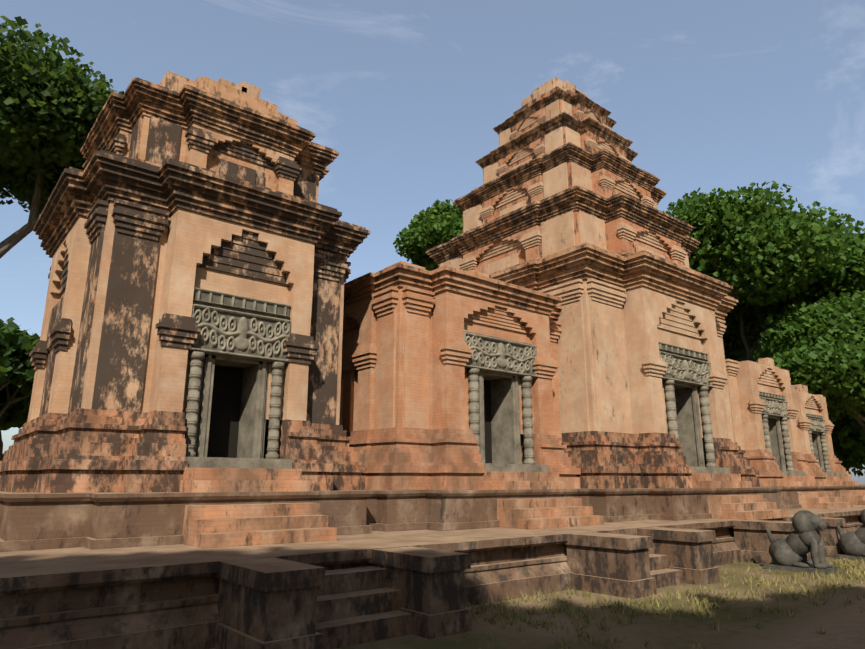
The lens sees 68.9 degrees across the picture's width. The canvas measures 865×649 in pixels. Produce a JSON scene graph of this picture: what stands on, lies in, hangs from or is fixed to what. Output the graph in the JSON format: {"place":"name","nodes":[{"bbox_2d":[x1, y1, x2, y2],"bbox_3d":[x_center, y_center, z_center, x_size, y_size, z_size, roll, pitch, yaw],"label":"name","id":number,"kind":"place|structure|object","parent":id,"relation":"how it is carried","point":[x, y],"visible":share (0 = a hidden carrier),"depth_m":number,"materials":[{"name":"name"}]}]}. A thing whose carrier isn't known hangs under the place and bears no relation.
{"place":"outdoors","nodes":[
{"label":"outdoors","id":0,"kind":"place"},
{"bbox_2d":[0,16,123,257],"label":"tree","id":1,"kind":"object","parent":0,"point":[52,100],"depth_m":27.35,"materials":[{"name":"green plant"}]},
{"bbox_2d":[137,158,160,166],"bbox_3d":[-5.647,-2.460,15.555,5.033,0.471,5.198,11,-18,-38],"label":"tower base","id":2,"kind":"object","parent":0,"point":[152,163],"depth_m":12.94,"materials":[{"name":"orange brick"}]},
{"bbox_2d":[151,71,296,124],"bbox_3d":[-5.655,-4.884,16.176,3.581,0.560,3.696,11,-18,-38],"label":"roof tier","id":3,"kind":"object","parent":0,"point":[173,81],"depth_m":14.57,"materials":[{"name":"orange brick"}]},
{"bbox_2d":[157,78,288,116],"bbox_3d":[-5.578,-5.298,16.148,3.133,0.338,3.346,11,-18,-38],"label":"ruined roof top","id":4,"kind":"object","parent":3,"relation":"on","point":[248,88],"visible":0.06,"depth_m":14.98,"materials":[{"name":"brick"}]},
{"bbox_2d":[193,288,290,317],"bbox_3d":[-3.790,-0.432,12.711,2.041,0.272,0.060,11,-18,-38],"label":"lintel frieze","id":5,"kind":"object","parent":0,"point":[235,301],"visible":1,"depth_m":12.67,"materials":[{"name":"grey stone"}]},
{"bbox_2d":[0,0,864,483],"label":"sky","id":6,"kind":"structure","parent":0,"point":[708,95],"materials":[{"name":"blue"}]},
{"bbox_2d":[464,331,548,471],"bbox_3d":[0.678,2.205,17.607,2.960,3.770,4.500,11,-18,-38],"label":"door frame","id":7,"kind":"structure","parent":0,"point":[505,431],"depth_m":16.68,"materials":[{"name":"grey stone"}]},
{"bbox_2d":[212,484,864,648],"bbox_3d":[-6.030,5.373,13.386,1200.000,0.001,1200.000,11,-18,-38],"label":"ground","id":8,"kind":"structure","parent":0,"point":[844,627],"depth_m":9.00,"materials":[{"name":"green plant"}]},
{"bbox_2d":[0,320,12,384],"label":"tree","id":9,"kind":"object","parent":8,"relation":"on","point":[5,366],"visible":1,"depth_m":50.44,"materials":[{"name":"green plant"}]},
{"bbox_2d":[0,384,30,460],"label":"forest tree","id":10,"kind":"object","parent":8,"relation":"on","point":[15,414],"depth_m":65.98,"materials":[{"name":"green plant"}]},
{"bbox_2d":[0,317,39,416],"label":"tree","id":11,"kind":"object","parent":8,"relation":"on","point":[23,343],"depth_m":60.98,"materials":[{"name":"green plant"}]},
{"bbox_2d":[0,505,864,648],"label":"terrace","id":12,"kind":"structure","parent":8,"relation":"on","point":[156,597],"depth_m":7.97,"materials":[{"name":"stone"}]},
{"bbox_2d":[0,490,387,551],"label":"plinth","id":13,"kind":"structure","parent":12,"relation":"on","point":[44,521],"depth_m":9.80,"materials":[{"name":"stone"}]},
{"bbox_2d":[0,408,366,492],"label":"tower base","id":14,"kind":"object","parent":13,"relation":"on","point":[80,450],"visible":0.77,"depth_m":10.97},
{"bbox_2d":[27,201,343,424],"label":"tower wall","id":15,"kind":"structure","parent":13,"relation":"on","point":[189,241],"depth_m":12.31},
{"bbox_2d":[29,116,350,424],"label":"tower trim","id":16,"kind":"structure","parent":15,"relation":"on","point":[122,355],"depth_m":12.42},
{"bbox_2d":[33,150,370,257],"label":"tower cornice","id":17,"kind":"structure","parent":15,"relation":"on","point":[170,185],"depth_m":12.58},
{"bbox_2d":[107,115,318,202],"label":"tower wall","id":18,"kind":"structure","parent":15,"relation":"on","point":[209,161],"depth_m":13.72,"materials":[{"name":"orange brick"}]},
{"bbox_2d":[80,77,338,180],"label":"tower cornice","id":19,"kind":"structure","parent":18,"relation":"on","point":[186,106],"depth_m":13.73,"materials":[{"name":"brown stone"}]},
{"bbox_2d":[184,287,291,468],"bbox_3d":[-4.912,1.234,13.710,2.960,3.770,4.500,11,-18,-38],"label":"door frame","id":20,"kind":"structure","parent":15,"relation":"attached to","point":[251,434],"depth_m":12.67,"materials":[{"name":"grey stone"}]},
{"bbox_2d":[188,304,290,362],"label":"carved lintel","id":21,"kind":"structure","parent":20,"relation":"attached to","point":[238,334],"depth_m":12.48,"materials":[{"name":"grey stone"}]},
{"bbox_2d":[179,468,336,548],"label":"steps","id":22,"kind":"structure","parent":12,"relation":"on","point":[219,526],"depth_m":10.60,"materials":[{"name":"stone"}]},
{"bbox_2d":[375,489,588,531],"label":"plinth","id":23,"kind":"structure","parent":12,"relation":"on","point":[403,510],"depth_m":13.38,"materials":[{"name":"stone"}]},
{"bbox_2d":[342,287,561,437],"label":"tower wall","id":24,"kind":"structure","parent":23,"relation":"on","point":[450,312],"depth_m":15.78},
{"bbox_2d":[384,261,488,276],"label":"roof","id":25,"kind":"structure","parent":24,"relation":"on","point":[471,271],"depth_m":16.37,"materials":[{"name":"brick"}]},
{"bbox_2d":[339,286,561,437],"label":"tower trim","id":26,"kind":"structure","parent":24,"relation":"on","point":[418,303],"depth_m":15.51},
{"bbox_2d":[344,263,561,320],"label":"tower cornice","id":27,"kind":"structure","parent":24,"relation":"attached to","point":[437,280],"depth_m":16.14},
{"bbox_2d":[464,332,536,377],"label":"carved lintel","id":28,"kind":"structure","parent":24,"relation":"attached to","point":[500,355],"depth_m":16.46,"materials":[{"name":"grey stone"}]},
{"bbox_2d":[346,427,580,489],"bbox_3d":[-0.244,4.025,18.311,7.075,1.411,7.504,11,-18,-38],"label":"tower base","id":29,"kind":"object","parent":23,"relation":"on","point":[397,458],"visible":0.62,"depth_m":14.58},
{"bbox_2d":[482,471,603,529],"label":"steps","id":30,"kind":"structure","parent":12,"relation":"on","point":[534,513],"depth_m":14.44,"materials":[{"name":"stone"}]},
{"bbox_2d":[588,487,784,522],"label":"plinth","id":31,"kind":"structure","parent":12,"relation":"on","point":[637,504],"depth_m":16.55,"materials":[{"name":"weathered sandstone"}]},
{"bbox_2d":[582,279,733,438],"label":"tower wall","id":32,"kind":"structure","parent":31,"relation":"on","point":[644,308],"depth_m":19.08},
{"bbox_2d":[439,210,689,273],"bbox_3d":[5.197,-1.943,24.349,7.026,1.211,7.512,11,-18,-38],"label":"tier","id":33,"kind":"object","parent":32,"relation":"on","point":[615,243],"depth_m":21.32,"materials":[{"name":"orange stone"}]},
{"bbox_2d":[463,161,657,232],"bbox_3d":[5.163,-4.104,24.923,5.611,1.192,6.001,11,-18,-38],"label":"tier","id":34,"kind":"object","parent":33,"relation":"on","point":[603,191],"depth_m":22.73,"materials":[{"name":"orange brick"}]},
{"bbox_2d":[483,126,625,184],"bbox_3d":[5.140,-5.980,25.427,4.360,1.066,4.655,11,-18,-38],"label":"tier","id":35,"kind":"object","parent":34,"relation":"on","point":[532,145],"depth_m":23.81,"materials":[{"name":"orange brick"}]},
{"bbox_2d":[499,99,605,146],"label":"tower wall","id":36,"kind":"structure","parent":35,"relation":"on","point":[542,111],"depth_m":24.60,"materials":[{"name":"orange brick"}]},
{"bbox_2d":[493,89,616,134],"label":"tower cornice","id":37,"kind":"structure","parent":36,"relation":"on","point":[572,100],"depth_m":24.62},
{"bbox_2d":[475,112,637,168],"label":"tower cornice","id":38,"kind":"structure","parent":35,"relation":"on","point":[562,119],"depth_m":23.75,"materials":[{"name":"brown stone"}]},
{"bbox_2d":[453,142,666,211],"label":"tower cornice","id":39,"kind":"structure","parent":34,"relation":"attached to","point":[597,160],"depth_m":22.68,"materials":[{"name":"brown stone"}]},
{"bbox_2d":[426,185,699,265],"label":"tower cornice","id":40,"kind":"structure","parent":33,"relation":"attached to","point":[594,204],"depth_m":21.41,"materials":[{"name":"brown stone"}]},
{"bbox_2d":[440,99,733,441],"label":"tower trim","id":41,"kind":"structure","parent":32,"relation":"on","point":[606,300],"depth_m":20.09,"materials":[{"name":"beige stone"}]},
{"bbox_2d":[488,242,737,319],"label":"tower cornice","id":42,"kind":"structure","parent":32,"relation":"attached to","point":[586,261],"depth_m":19.39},
{"bbox_2d":[658,342,707,360],"bbox_3d":[8.009,0.859,20.101,3.034,0.242,0.057,11,-18,-38],"label":"lintel frieze","id":43,"kind":"object","parent":32,"relation":"attached to","point":[681,351],"visible":0.94,"depth_m":20.06,"materials":[{"name":"grey stone"}]},
{"bbox_2d":[659,351,712,387],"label":"carved lintel","id":44,"kind":"structure","parent":32,"relation":"attached to","point":[682,369],"depth_m":19.89,"materials":[{"name":"grey stone"}]},
{"bbox_2d":[561,431,759,488],"bbox_3d":[5.223,5.016,22.576,9.368,1.552,9.954,11,-18,-38],"label":"tower base","id":45,"kind":"object","parent":31,"relation":"on","point":[611,460],"visible":0.33,"depth_m":17.60,"materials":[{"name":"orange stone"}]},
{"bbox_2d":[689,473,788,519],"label":"steps","id":46,"kind":"structure","parent":12,"relation":"on","point":[748,507],"depth_m":17.70,"materials":[{"name":"stone"}]},
{"bbox_2d":[780,486,840,508],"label":"plinth","id":47,"kind":"structure","parent":12,"relation":"on","point":[789,497],"depth_m":23.82,"materials":[{"name":"stone"}]},
{"bbox_2d":[736,360,799,451],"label":"tower wall","id":48,"kind":"structure","parent":47,"relation":"on","point":[748,376],"depth_m":25.62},
{"bbox_2d":[725,359,799,449],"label":"tower trim","id":49,"kind":"structure","parent":48,"relation":"on","point":[767,377],"depth_m":25.31,"materials":[{"name":"orange stone"}]},
{"bbox_2d":[758,358,778,367],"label":"roof parapet","id":50,"kind":"structure","parent":48,"relation":"on","point":[768,361],"depth_m":26.97,"materials":[{"name":"orange stone"}]},
{"bbox_2d":[759,391,785,399],"bbox_3d":[14.263,2.986,26.503,2.661,0.172,0.062,11,-18,-38],"label":"lintel frieze","id":51,"kind":"object","parent":48,"relation":"attached to","point":[771,395],"visible":0.88,"depth_m":26.49,"materials":[{"name":"grey stone"}]},
{"bbox_2d":[759,397,789,417],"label":"carved lintel","id":52,"kind":"structure","parent":48,"relation":"attached to","point":[775,407],"depth_m":26.36,"materials":[{"name":"grey stone"}]},
{"bbox_2d":[780,476,852,508],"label":"steps","id":53,"kind":"structure","parent":12,"relation":"on","point":[821,500],"depth_m":24.21,"materials":[{"name":"stone"}]},
{"bbox_2d":[825,476,864,504],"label":"steps","id":54,"kind":"structure","parent":12,"relation":"on","point":[855,497],"depth_m":27.94,"materials":[{"name":"stone"}]},
{"bbox_2d":[838,485,864,496],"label":"plinth","id":55,"kind":"structure","parent":12,"relation":"on","point":[859,487],"depth_m":28.58,"materials":[{"name":"stone"}]},
{"bbox_2d":[792,391,833,454],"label":"tower wall","id":56,"kind":"structure","parent":55,"relation":"on","point":[800,399],"depth_m":29.39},
{"bbox_2d":[791,384,822,395],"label":"roof parapet","id":57,"kind":"structure","parent":56,"relation":"on","point":[800,388],"depth_m":29.72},
{"bbox_2d":[806,413,822,418],"bbox_3d":[18.171,4.354,30.029,2.206,0.142,0.061,11,-18,-38],"label":"lintel frieze","id":58,"kind":"object","parent":56,"relation":"attached to","point":[814,416],"visible":0.88,"depth_m":30.02,"materials":[{"name":"grey stone"}]},
{"bbox_2d":[799,396,833,432],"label":"tower trim","id":59,"kind":"structure","parent":56,"relation":"on","point":[805,422],"depth_m":30.13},
{"bbox_2d":[808,418,826,432],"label":"carved lintel","id":60,"kind":"structure","parent":56,"relation":"attached to","point":[817,425],"depth_m":29.98,"materials":[{"name":"grey stone"}]},
{"bbox_2d":[214,516,845,648],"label":"terrace stairs","id":61,"kind":"structure","parent":8,"relation":"on","point":[276,603],"depth_m":8.57,"materials":[{"name":"stone"}]},
{"bbox_2d":[388,556,864,648],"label":"grass tufts","id":62,"kind":"object","parent":8,"relation":"on","point":[706,604],"visible":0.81,"depth_m":10.21,"materials":[{"name":"green plant"}]},
{"bbox_2d":[735,346,764,361],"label":"tree","id":63,"kind":"object","parent":8,"relation":"on","point":[755,358],"depth_m":52.76,"materials":[{"name":"green plant"}]},
{"bbox_2d":[663,181,864,361],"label":"tree","id":64,"kind":"object","parent":8,"relation":"on","point":[774,259],"depth_m":37.26,"materials":[{"name":"green plant"}]},
{"bbox_2d":[764,510,837,574],"bbox_3d":[8.439,4.995,14.620,0.726,1.345,1.339,11,-18,-38],"label":"guardian lion","id":65,"kind":"object","parent":8,"relation":"on","point":[796,546],"visible":1,"depth_m":14.34},
{"bbox_2d":[756,289,864,431],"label":"tree","id":66,"kind":"object","parent":8,"relation":"on","point":[816,348],"depth_m":33.62,"materials":[{"name":"green plant"}]},
{"bbox_2d":[828,408,864,476],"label":"tree","id":67,"kind":"object","parent":8,"relation":"on","point":[848,437],"depth_m":36.49,"materials":[{"name":"green plant"}]},
{"bbox_2d":[835,509,864,560],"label":"guardian lion","id":68,"kind":"object","parent":8,"relation":"on","point":[852,544],"visible":1,"depth_m":16.47},
{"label":"tree wood","id":69,"kind":"object","parent":8,"relation":"on","visible":0},
{"bbox_2d":[393,199,462,270],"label":"tree","id":70,"kind":"object","parent":69,"relation":"attached to","point":[438,224],"visible":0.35,"depth_m":47.12,"materials":[{"name":"green plant"}]},
{"bbox_2d":[513,86,576,114],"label":"tower wall","id":71,"kind":"structure","parent":0,"point":[569,91],"depth_m":25.13,"materials":[{"name":"orange brick"}]},
{"bbox_2d":[521,77,587,107],"bbox_3d":[5.135,-9.252,26.212,2.240,0.698,2.367,11,-18,-38],"label":"crown","id":72,"kind":"object","parent":71,"relation":"on","point":[552,83],"visible":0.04,"depth_m":25.34,"materials":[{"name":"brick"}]},
{"bbox_2d":[536,251,631,258],"bbox_3d":[5.201,-1.132,24.148,7.472,0.495,7.950,11,-18,-38],"label":"tower base","id":73,"kind":"object","parent":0,"point":[623,253],"depth_m":20.19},
{"bbox_2d":[659,350,729,473],"bbox_3d":[7.841,2.689,19.856,3.049,3.920,1.490,11,-18,-38],"label":"door frame","id":74,"kind":"structure","parent":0,"point":[683,415],"depth_m":20.07,"materials":[{"name":"grey stone"}]},
{"bbox_2d":[744,449,819,486],"bbox_3d":[12.218,6.491,28.203,7.079,1.412,7.509,11,-18,-38],"label":"tower base","id":75,"kind":"object","parent":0,"point":[763,462],"visible":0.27,"depth_m":24.61,"materials":[{"name":"orange stone"}]},
{"bbox_2d":[759,392,805,475],"bbox_3d":[14.094,4.583,26.318,2.675,3.370,1.490,11,-18,-38],"label":"door frame","id":76,"kind":"structure","parent":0,"point":[773,435],"depth_m":26.47,"materials":[{"name":"grey stone"}]},
{"bbox_2d":[806,414,842,476],"bbox_3d":[18.001,5.729,29.899,2.218,2.880,1.490,11,-18,-38],"label":"door frame","id":77,"kind":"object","parent":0,"point":[816,443],"depth_m":30.05,"materials":[{"name":"grey stone"}]},
{"bbox_2d":[802,454,851,485],"bbox_3d":[16.325,7.340,31.609,6.678,1.412,6.876,11,-18,-38],"label":"tower base","id":78,"kind":"object","parent":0,"point":[835,464],"visible":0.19,"depth_m":28.83,"materials":[{"name":"orange stone"}]}
]}

